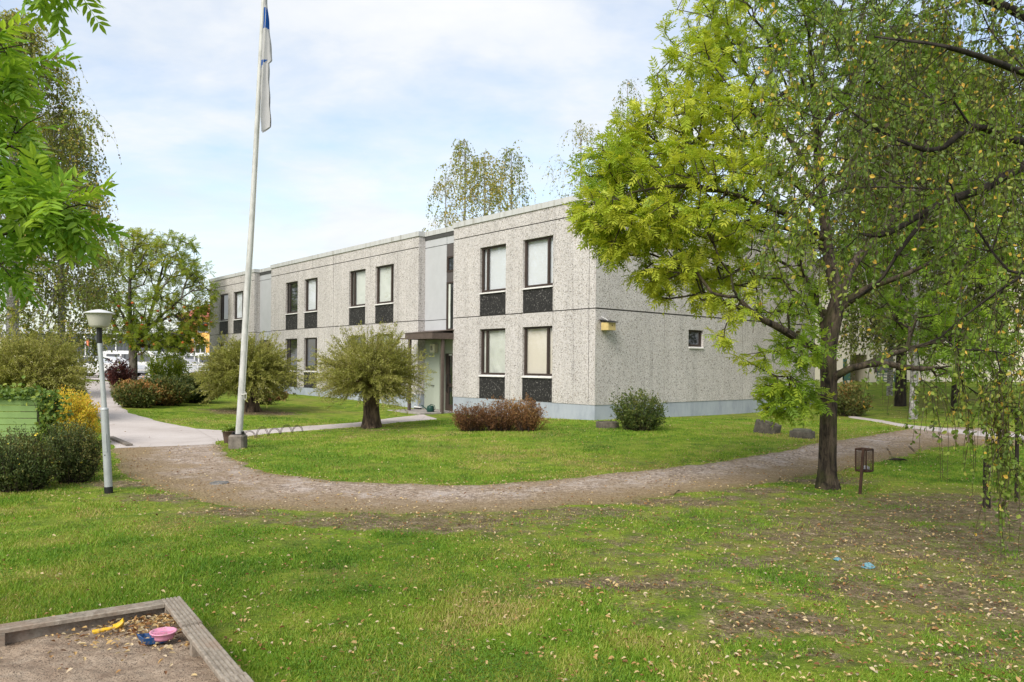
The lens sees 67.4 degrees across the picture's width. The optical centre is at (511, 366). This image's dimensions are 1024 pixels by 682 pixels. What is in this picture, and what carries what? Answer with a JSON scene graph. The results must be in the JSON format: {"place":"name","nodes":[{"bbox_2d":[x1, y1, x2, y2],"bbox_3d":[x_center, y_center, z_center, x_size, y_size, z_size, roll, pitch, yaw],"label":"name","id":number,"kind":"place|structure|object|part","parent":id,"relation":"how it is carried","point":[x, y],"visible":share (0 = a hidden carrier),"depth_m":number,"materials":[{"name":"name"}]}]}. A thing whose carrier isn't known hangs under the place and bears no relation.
{"place":"outdoors","nodes":[
{"label":"outdoors","id":0,"kind":"place"},
{"bbox_2d":[19,328,178,355],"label":"warehouse","id":1,"kind":"structure","parent":0,"point":[123,348],"depth_m":105.00,"materials":[{"name":"white"}]},
{"bbox_2d":[83,373,150,379],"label":"parking lot","id":2,"kind":"structure","parent":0,"point":[97,378],"depth_m":54.17,"materials":[{"name":"grey asphalt"}]},
{"bbox_2d":[71,356,128,376],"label":"parked car","id":3,"kind":"object","parent":2,"relation":"on","point":[108,365],"visible":0.08,"depth_m":51.24,"materials":[{"name":"white paint"}]},
{"bbox_2d":[88,356,147,376],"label":"parked car","id":4,"kind":"object","parent":2,"relation":"on","point":[140,367],"visible":0.16,"depth_m":55.88,"materials":[{"name":"white paint"}]},
{"bbox_2d":[103,351,162,373],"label":"parked van","id":5,"kind":"object","parent":2,"relation":"on","point":[124,354],"visible":0.02,"depth_m":61.04,"materials":[{"name":"white paint"}]},
{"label":"window","id":6,"kind":"part","parent":5,"relation":"part of","materials":[{"name":"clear glass"}]},
{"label":"window","id":7,"kind":"part","parent":5,"relation":"part of","materials":[{"name":"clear glass"}]},
{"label":"window","id":8,"kind":"part","parent":5,"relation":"part of","materials":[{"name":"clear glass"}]},
{"bbox_2d":[86,363,203,377],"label":"guard rail","id":9,"kind":"object","parent":2,"relation":"on","point":[146,364],"visible":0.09,"depth_m":50.98,"materials":[{"name":"grey metal"}]},
{"bbox_2d":[160,358,203,372],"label":"parked car","id":10,"kind":"object","parent":2,"relation":"on","point":[192,366],"visible":0.01,"depth_m":59.20,"materials":[{"name":"silver metal"}]},
{"bbox_2d":[184,353,208,365],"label":"parked van","id":11,"kind":"object","parent":2,"relation":"on","point":[191,357],"visible":0.01,"depth_m":62.99,"materials":[{"name":"white paint"}]},
{"bbox_2d":[86,381,215,447],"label":"asphalt path","id":12,"kind":"structure","parent":0,"point":[141,431],"depth_m":19.16,"materials":[{"name":"grey asphalt"}]},
{"bbox_2d":[110,436,132,445],"bbox_3d":[-8.582,1.641,16.777,0.120,0.089,1.712,0,0,-40],"label":"kerb stone","id":13,"kind":"object","parent":12,"relation":"on","point":[118,440],"visible":0.86,"depth_m":16.61,"materials":[{"name":"concrete"}]},
{"bbox_2d":[197,414,435,440],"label":"footpath","id":14,"kind":"structure","parent":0,"point":[215,434],"depth_m":20.75,"materials":[{"name":"concrete"}]},
{"bbox_2d":[0,379,1023,681],"bbox_3d":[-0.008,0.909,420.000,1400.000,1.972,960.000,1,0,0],"label":"ground","id":15,"kind":"structure","parent":0,"point":[958,591],"depth_m":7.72,"materials":[{"name":"green plant"}]},
{"bbox_2d":[0,396,40,456],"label":"board fence","id":16,"kind":"object","parent":15,"relation":"on","point":[14,404],"visible":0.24,"depth_m":12.08,"materials":[{"name":"green paint"}]},
{"bbox_2d":[0,421,67,492],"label":"cinquefoil shrub","id":17,"kind":"object","parent":15,"relation":"on","point":[30,470],"visible":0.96,"depth_m":10.60,"materials":[{"name":"green plant"}]},
{"bbox_2d":[0,375,76,452],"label":"creeper","id":18,"kind":"object","parent":15,"relation":"on","point":[48,406],"visible":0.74,"depth_m":12.01,"materials":[{"name":"green plant"}]},
{"bbox_2d":[0,319,99,418],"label":"pollard willow","id":19,"kind":"object","parent":15,"relation":"on","point":[34,360],"visible":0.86,"depth_m":19.93,"materials":[{"name":"green plant"}]},
{"bbox_2d":[0,8,127,361],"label":"birch","id":20,"kind":"object","parent":15,"relation":"on","point":[14,310],"visible":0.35,"depth_m":29.45,"materials":[{"name":"green plant"}]},
{"bbox_2d":[0,0,131,313],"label":"ash tree","id":21,"kind":"object","parent":15,"relation":"on","point":[39,187],"visible":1,"depth_m":3.70,"materials":[{"name":"green plant"}]},
{"bbox_2d":[0,107,142,385],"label":"birch","id":22,"kind":"object","parent":15,"relation":"on","point":[63,326],"visible":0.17,"depth_m":33.05,"materials":[{"name":"green plant"}]},
{"bbox_2d":[41,385,101,440],"bbox_3d":[-9.240,1.068,16.193,1.484,1.372,1.195,1,0,0],"label":"golden spirea","id":23,"kind":"object","parent":15,"relation":"on","point":[82,411],"visible":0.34,"depth_m":16.06,"materials":[{"name":"yellow plant"}]},
{"bbox_2d":[42,417,102,483],"bbox_3d":[-6.561,1.282,11.494,0.998,1.008,0.810,1,0,0],"label":"cinquefoil shrub","id":24,"kind":"object","parent":15,"relation":"on","point":[82,457],"visible":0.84,"depth_m":11.38,"materials":[{"name":"green plant"}]},
{"bbox_2d":[83,309,114,493],"bbox_3d":[-5.705,0.533,10.592,0.408,2.635,0.398,1,0,0],"label":"lamp post","id":25,"kind":"object","parent":15,"relation":"on","point":[98,319],"visible":0.91,"depth_m":10.55,"materials":[{"name":"grey metal"}]},
{"bbox_2d":[104,356,136,386],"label":"barberry shrub","id":26,"kind":"object","parent":15,"relation":"on","point":[114,374],"visible":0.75,"depth_m":39.56,"materials":[{"name":"purple plant"}]},
{"bbox_2d":[0,596,253,681],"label":"sandpit","id":27,"kind":"object","parent":15,"relation":"on","point":[209,649],"visible":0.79,"depth_m":4.68,"materials":[{"name":"grey wood"}]},
{"bbox_2d":[0,618,219,681],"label":"sand","id":28,"kind":"structure","parent":27,"relation":"in","point":[29,660],"depth_m":4.34,"materials":[{"name":"beige sand"}]},
{"bbox_2d":[92,618,124,633],"bbox_3d":[-2.506,1.614,4.760,0.174,0.062,0.076,1,0,-34],"label":"toy spade","id":29,"kind":"object","parent":28,"relation":"on","point":[119,624],"visible":1,"depth_m":4.76,"materials":[{"name":"yellow plastic"}]},
{"bbox_2d":[137,631,167,644],"bbox_3d":[-2.143,1.623,4.599,0.198,0.060,0.112,0,0,-24],"label":"toy boat","id":30,"kind":"object","parent":28,"relation":"on","point":[147,641],"visible":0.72,"depth_m":4.56,"materials":[{"name":"blue plastic"}]},
{"bbox_2d":[149,627,176,641],"bbox_3d":[-2.096,1.613,4.610,0.155,0.045,0.155,0,0,-20],"label":"toy bowl","id":31,"kind":"object","parent":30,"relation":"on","point":[166,634],"visible":0.99,"depth_m":4.59,"materials":[{"name":"pink plastic"}]},
{"bbox_2d":[111,376,162,407],"bbox_3d":[-12.168,0.907,24.943,1.658,1.160,1.287,1,0,0],"label":"hedge shrub","id":32,"kind":"object","parent":15,"relation":"on","point":[139,393],"visible":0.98,"depth_m":24.66,"materials":[{"name":"green plant"}]},
{"bbox_2d":[80,227,224,379],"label":"rowan tree","id":33,"kind":"object","parent":15,"relation":"on","point":[132,328],"visible":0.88,"depth_m":42.63,"materials":[{"name":"green plant"}]},
{"bbox_2d":[138,372,195,405],"bbox_3d":[-11.913,0.824,26.317,2.186,1.233,1.589,1,0,22],"label":"hedge shrub","id":34,"kind":"object","parent":15,"relation":"on","point":[174,391],"visible":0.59,"depth_m":26.06,"materials":[{"name":"green plant"}]},
{"bbox_2d":[144,348,191,378],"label":"green shrub","id":35,"kind":"object","parent":15,"relation":"on","point":[175,367],"visible":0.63,"depth_m":45.88,"materials":[{"name":"green plant"}]},
{"bbox_2d":[181,305,209,352],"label":"yellow house","id":36,"kind":"structure","parent":15,"relation":"on","point":[205,349],"depth_m":77.94,"materials":[{"name":"paint"}]},
{"bbox_2d":[195,344,205,352],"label":"window","id":37,"kind":"structure","parent":36,"relation":"in","point":[200,351],"depth_m":77.94,"materials":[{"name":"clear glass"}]},
{"bbox_2d":[169,370,226,402],"bbox_3d":[-11.711,0.790,28.111,2.143,1.317,1.937,1,0,37],"label":"hedge shrub","id":38,"kind":"object","parent":15,"relation":"on","point":[197,397],"visible":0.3,"depth_m":27.77,"materials":[{"name":"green plant"}]},
{"bbox_2d":[218,423,235,442],"bbox_3d":[-6.247,1.497,16.987,0.475,0.462,0.571,1,0,43],"label":"planter","id":39,"kind":"object","parent":15,"relation":"on","point":[227,430],"visible":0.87,"depth_m":16.86,"materials":[{"name":"brown"}]},
{"bbox_2d":[228,0,265,448],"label":"flagpole","id":40,"kind":"object","parent":15,"relation":"on","point":[237,438],"visible":0.94,"depth_m":15.87,"materials":[{"name":"white metal"}]},
{"bbox_2d":[260,0,271,132],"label":"flag","id":41,"kind":"object","parent":40,"relation":"hanging from","point":[265,115],"visible":1,"depth_m":15.90,"materials":[{"name":"grey fabric"}]},
{"bbox_2d":[190,330,311,411],"bbox_3d":[-8.735,0.194,25.752,3.864,2.873,3.666,1,0,0],"label":"pollard willow","id":42,"kind":"object","parent":15,"relation":"on","point":[268,368],"visible":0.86,"depth_m":25.17,"materials":[{"name":"green plant"}]},
{"bbox_2d":[258,388,278,404],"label":"perennial clump","id":43,"kind":"object","parent":15,"relation":"on","point":[268,400],"visible":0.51,"depth_m":28.63,"materials":[{"name":"green plant"}]},
{"bbox_2d":[274,391,289,400],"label":"perennial clump","id":44,"kind":"object","parent":15,"relation":"on","point":[281,398],"visible":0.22,"depth_m":31.16,"materials":[{"name":"green plant"}]},
{"bbox_2d":[298,320,436,428],"bbox_3d":[-3.939,0.207,20.870,3.433,3.194,3.538,1,0,-41],"label":"pollard willow","id":45,"kind":"object","parent":15,"relation":"on","point":[372,373],"visible":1,"depth_m":20.35,"materials":[{"name":"green plant"}]},
{"bbox_2d":[389,409,452,414],"bbox_3d":[-3.570,1.841,28.131,1.800,0.455,2.920,1,0,-41],"label":"entrance step","id":46,"kind":"object","parent":15,"relation":"on","point":[418,411],"visible":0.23,"depth_m":27.34,"materials":[{"name":"concrete"}]},
{"bbox_2d":[414,374,424,408],"bbox_3d":[-3.440,0.964,29.000,0.348,1.303,0.440,1,0,-41],"label":"broom","id":47,"kind":"object","parent":46,"relation":"on","point":[416,407],"visible":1,"depth_m":28.98,"materials":[{"name":"white paint"}]},
{"bbox_2d":[421,404,434,411],"bbox_3d":[-2.971,1.478,27.201,0.627,0.283,0.260,1,0,31],"label":"watering can","id":48,"kind":"object","parent":46,"relation":"on","point":[429,408],"visible":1,"depth_m":27.05,"materials":[{"name":"green plastic"}]},
{"bbox_2d":[422,175,466,231],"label":"birch","id":49,"kind":"object","parent":15,"relation":"on","point":[444,190],"visible":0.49,"depth_m":48.99,"materials":[{"name":"green plant"}]},
{"bbox_2d":[425,139,503,226],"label":"birch","id":50,"kind":"object","parent":15,"relation":"on","point":[460,152],"visible":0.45,"depth_m":50.04,"materials":[{"name":"green plant"}]},
{"bbox_2d":[448,402,491,431],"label":"spirea shrub","id":51,"kind":"object","parent":15,"relation":"on","point":[466,423],"visible":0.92,"depth_m":19.30,"materials":[{"name":"brown plant"}]},
{"bbox_2d":[441,148,524,287],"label":"birch","id":52,"kind":"object","parent":15,"relation":"on","point":[475,173],"visible":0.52,"depth_m":46.69,"materials":[{"name":"green plant"}]},
{"bbox_2d":[476,395,524,430],"bbox_3d":[-0.278,1.204,19.425,1.418,0.962,1.184,1,0,0],"label":"spirea shrub","id":53,"kind":"object","parent":15,"relation":"on","point":[495,424],"visible":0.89,"depth_m":19.22,"materials":[{"name":"brown plant"}]},
{"bbox_2d":[475,140,535,211],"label":"birch","id":54,"kind":"object","parent":15,"relation":"on","point":[506,156],"visible":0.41,"depth_m":50.73,"materials":[{"name":"green plant"}]},
{"bbox_2d":[0,403,1023,681],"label":"leaf litter","id":55,"kind":"object","parent":15,"relation":"on","point":[170,617],"visible":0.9,"depth_m":6.08,"materials":[{"name":"brown plant"}]},
{"bbox_2d":[209,192,815,419],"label":"apartment building","id":56,"kind":"structure","parent":15,"relation":"on","point":[524,321],"depth_m":26.07,"materials":[{"name":"concrete"}]},
{"bbox_2d":[219,294,227,321],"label":"window","id":57,"kind":"structure","parent":56,"relation":"in","point":[224,298],"depth_m":44.64,"materials":[{"name":"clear glass"}]},
{"bbox_2d":[234,291,242,319],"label":"window","id":58,"kind":"structure","parent":56,"relation":"in","point":[238,295],"depth_m":43.12,"materials":[{"name":"white glass"}]},
{"bbox_2d":[285,281,297,314],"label":"window","id":59,"kind":"structure","parent":56,"relation":"in","point":[292,287],"depth_m":37.71,"materials":[{"name":"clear glass"}]},
{"bbox_2d":[287,339,296,371],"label":"window","id":60,"kind":"structure","parent":56,"relation":"in","point":[291,343],"depth_m":37.67,"materials":[{"name":"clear glass"}]},
{"bbox_2d":[303,338,316,371],"bbox_3d":[-9.412,-0.526,35.973,0.194,1.612,1.360,1,0,-41],"label":"window","id":61,"kind":"structure","parent":56,"relation":"in","point":[310,342],"depth_m":36.17,"materials":[{"name":"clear glass"}]},
{"bbox_2d":[303,278,317,312],"bbox_3d":[-9.367,-3.316,35.991,0.245,1.592,1.360,1,0,-41],"label":"window","id":62,"kind":"structure","parent":56,"relation":"in","point":[311,287],"depth_m":36.25,"materials":[{"name":"white glass"}]},
{"bbox_2d":[348,269,365,307],"bbox_3d":[-6.528,-3.291,32.677,0.245,1.592,1.390,1,0,-41],"label":"window","id":63,"kind":"structure","parent":56,"relation":"in","point":[358,285],"depth_m":32.93,"materials":[{"name":"grey"}]},
{"bbox_2d":[375,264,393,304],"bbox_3d":[-5.093,-3.279,31.002,0.245,1.592,1.420,1,0,-41],"label":"window","id":64,"kind":"structure","parent":56,"relation":"in","point":[387,271],"depth_m":31.20,"materials":[{"name":"grey"}]},
{"bbox_2d":[425,355,439,409],"bbox_3d":[-3.010,0.594,28.793,0.100,2.040,0.930,1,0,-41],"label":"store door","id":65,"kind":"structure","parent":56,"relation":"in","point":[432,396],"depth_m":28.73,"materials":[{"name":"green paint"}]},
{"bbox_2d":[445,353,452,410],"bbox_3d":[-2.136,0.596,28.086,0.136,2.130,1.080,1,0,-41],"label":"street door","id":66,"kind":"structure","parent":56,"relation":"in","point":[449,356],"depth_m":28.34,"materials":[{"name":"brown glass"}]},
{"bbox_2d":[446,281,452,329],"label":"stair window","id":67,"kind":"structure","parent":56,"relation":"in","point":[449,291],"depth_m":28.06,"materials":[{"name":"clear glass"}]},
{"bbox_2d":[447,255,453,271],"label":"stair window","id":68,"kind":"structure","parent":56,"relation":"in","point":[450,259],"depth_m":28.04,"materials":[{"name":"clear glass"}]},
{"bbox_2d":[478,328,504,376],"bbox_3d":[-0.612,-0.449,25.743,0.245,1.612,1.370,1,0,-41],"label":"window","id":69,"kind":"structure","parent":56,"relation":"in","point":[492,340],"depth_m":25.93,"materials":[{"name":"grey glass"}]},
{"bbox_2d":[479,244,505,293],"bbox_3d":[-0.588,-3.239,25.743,0.245,1.592,1.370,1,0,-41],"label":"window","id":70,"kind":"structure","parent":56,"relation":"in","point":[494,257],"depth_m":25.92,"materials":[{"name":"white glass"}]},
{"bbox_2d":[521,326,551,377],"bbox_3d":[0.839,-0.437,24.050,0.245,1.612,1.390,1,0,-41],"label":"window","id":71,"kind":"structure","parent":56,"relation":"in","point":[537,340],"depth_m":24.23,"materials":[{"name":"beige glass"}]},
{"bbox_2d":[522,236,552,289],"bbox_3d":[0.863,-3.227,24.050,0.245,1.592,1.390,1,0,-41],"label":"window","id":72,"kind":"structure","parent":56,"relation":"in","point":[538,251],"depth_m":24.22,"materials":[{"name":"white glass"}]},
{"bbox_2d":[599,317,617,330],"bbox_3d":[2.800,-1.235,22.203,0.400,0.398,0.383,1,0,-41],"label":"wall lamp","id":73,"kind":"object","parent":56,"relation":"attached to","point":[608,325],"visible":1,"depth_m":22.11,"materials":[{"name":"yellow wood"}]},
{"bbox_2d":[688,330,703,348],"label":"window","id":74,"kind":"structure","parent":56,"relation":"in","point":[694,335],"depth_m":25.37,"materials":[{"name":"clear glass"}]},
{"bbox_2d":[504,393,550,431],"bbox_3d":[0.386,1.165,19.224,1.210,1.014,0.956,1,0,0],"label":"spirea shrub","id":75,"kind":"object","parent":15,"relation":"on","point":[525,422],"visible":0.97,"depth_m":19.07,"materials":[{"name":"brown plant"}]},
{"bbox_2d":[539,120,603,200],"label":"birch","id":76,"kind":"object","parent":15,"relation":"on","point":[580,138],"visible":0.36,"depth_m":54.99,"materials":[{"name":"green plant"}]},
{"bbox_2d":[596,421,618,428],"bbox_3d":[2.478,1.639,19.911,0.601,0.400,0.601,1,0,0],"label":"well ring","id":77,"kind":"object","parent":15,"relation":"on","point":[606,424],"visible":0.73,"depth_m":19.66,"materials":[{"name":"concrete"}]},
{"bbox_2d":[601,79,647,193],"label":"birch","id":78,"kind":"object","parent":15,"relation":"on","point":[623,100],"visible":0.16,"depth_m":51.88,"materials":[{"name":"green plant"}]},
{"bbox_2d":[609,386,669,431],"bbox_3d":[3.207,1.079,19.319,1.580,1.179,1.270,1,0,0],"label":"viburnum shrub","id":79,"kind":"object","parent":15,"relation":"on","point":[640,417],"visible":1,"depth_m":19.13,"materials":[{"name":"green plant"}]},
{"bbox_2d":[753,419,781,433],"bbox_3d":[6.380,1.660,19.229,0.632,0.514,0.632,12,7,0],"label":"well ring","id":80,"kind":"object","parent":15,"relation":"on","point":[761,426],"visible":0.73,"depth_m":18.98,"materials":[{"name":"concrete"}]},
{"bbox_2d":[562,0,1023,489],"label":"ash tree","id":81,"kind":"object","parent":15,"relation":"on","point":[657,222],"visible":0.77,"depth_m":10.99,"materials":[{"name":"green plant"}]},
{"bbox_2d":[789,428,814,438],"bbox_3d":[6.926,1.722,18.310,0.577,0.456,0.577,1,0,0],"label":"well ring","id":82,"kind":"object","parent":15,"relation":"on","point":[804,433],"visible":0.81,"depth_m":18.10,"materials":[{"name":"concrete"}]},
{"bbox_2d":[837,379,873,416],"bbox_3d":[11.357,1.085,25.870,1.349,1.329,1.466,1,0,-44],"label":"shrub","id":83,"kind":"object","parent":15,"relation":"on","point":[850,403],"visible":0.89,"depth_m":25.63,"materials":[{"name":"green plant"}]},
{"bbox_2d":[855,447,873,494],"bbox_3d":[5.080,1.576,11.141,0.334,0.768,0.204,1,0,-36],"label":"waste bin","id":84,"kind":"object","parent":15,"relation":"on","point":[864,459],"visible":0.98,"depth_m":11.08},
{"bbox_2d":[707,0,1023,563],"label":"weeping birch","id":85,"kind":"object","parent":15,"relation":"on","point":[940,205],"visible":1,"depth_m":7.14,"materials":[{"name":"green plant"}]},
{"bbox_2d":[861,562,874,568],"bbox_3d":[3.226,1.812,6.949,0.117,0.066,0.092,1,0,8],"label":"rag","id":86,"kind":"object","parent":15,"relation":"on","point":[868,565],"visible":0.83,"depth_m":6.92,"materials":[{"name":"blue fabric"}]},
{"bbox_2d":[888,458,906,460],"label":"fallen branch","id":87,"kind":"object","parent":15,"relation":"on","point":[898,459],"visible":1,"depth_m":14.52,"materials":[{"name":"wood"}]},
{"bbox_2d":[816,88,986,395],"bbox_3d":[16.252,-5.351,33.048,6.826,13.816,7.178,1,0,0],"label":"birch","id":88,"kind":"object","parent":15,"relation":"on","point":[889,377],"visible":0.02,"depth_m":32.93,"materials":[{"name":"green plant"}]},
{"bbox_2d":[787,19,1023,418],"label":"birch","id":89,"kind":"object","parent":15,"relation":"on","point":[916,291],"visible":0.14,"depth_m":23.57,"materials":[{"name":"green plant"}]},
{"bbox_2d":[810,15,1016,406],"bbox_3d":[14.922,-5.891,29.221,7.825,15.558,6.973,0,0,33],"label":"birch","id":90,"kind":"object","parent":15,"relation":"on","point":[900,400],"visible":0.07,"depth_m":29.18,"materials":[{"name":"green plant"}]},
{"bbox_2d":[815,254,1023,383],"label":"cream house","id":91,"kind":"structure","parent":15,"relation":"on","point":[859,375],"depth_m":40.00,"materials":[{"name":"beige paint"}]},
{"bbox_2d":[875,355,887,371],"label":"window","id":92,"kind":"structure","parent":91,"relation":"in","point":[883,368],"depth_m":39.95,"materials":[{"name":"clear glass"}]},
{"bbox_2d":[838,57,1023,410],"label":"birch","id":93,"kind":"object","parent":15,"relation":"on","point":[953,395],"visible":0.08,"depth_m":26.38,"materials":[{"name":"green plant"}]},
{"bbox_2d":[893,38,1023,400],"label":"birch","id":94,"kind":"object","parent":15,"relation":"on","point":[1016,94],"visible":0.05,"depth_m":26.96,"materials":[{"name":"green plant"}]},
{"bbox_2d":[983,459,990,508],"bbox_3d":[6.215,1.581,10.039,0.090,0.749,0.090,1,0,0],"label":"fence post","id":95,"kind":"object","parent":15,"relation":"on","point":[986,498],"visible":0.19,"depth_m":10.01,"materials":[{"name":"green"}]},
{"bbox_2d":[1014,416,1018,498],"bbox_3d":[7.072,1.252,10.743,0.052,1.415,0.052,1,0,0],"label":"fence post","id":96,"kind":"object","parent":15,"relation":"on","point":[1017,457],"visible":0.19,"depth_m":10.72,"materials":[{"name":"green wood"}]},
{"bbox_2d":[0,0,1023,344],"label":"sky","id":97,"kind":"structure","parent":0,"point":[368,98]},
{"bbox_2d":[111,427,1023,513],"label":"gravel path","id":98,"kind":"structure","parent":0,"point":[600,487],"depth_m":11.59,"materials":[{"name":"brown gravel"}]},
{"bbox_2d":[210,481,228,484],"bbox_3d":[-4.373,1.762,11.456,0.271,0.070,0.269,1,0,0],"label":"manhole cover","id":99,"kind":"object","parent":98,"relation":"on","point":[218,482],"visible":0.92,"depth_m":11.39,"materials":[{"name":"metal"}]},
{"bbox_2d":[849,416,1023,439],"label":"road","id":100,"kind":"structure","parent":0,"point":[977,433],"depth_m":20.79,"materials":[{"name":"grey asphalt"}]}
]}

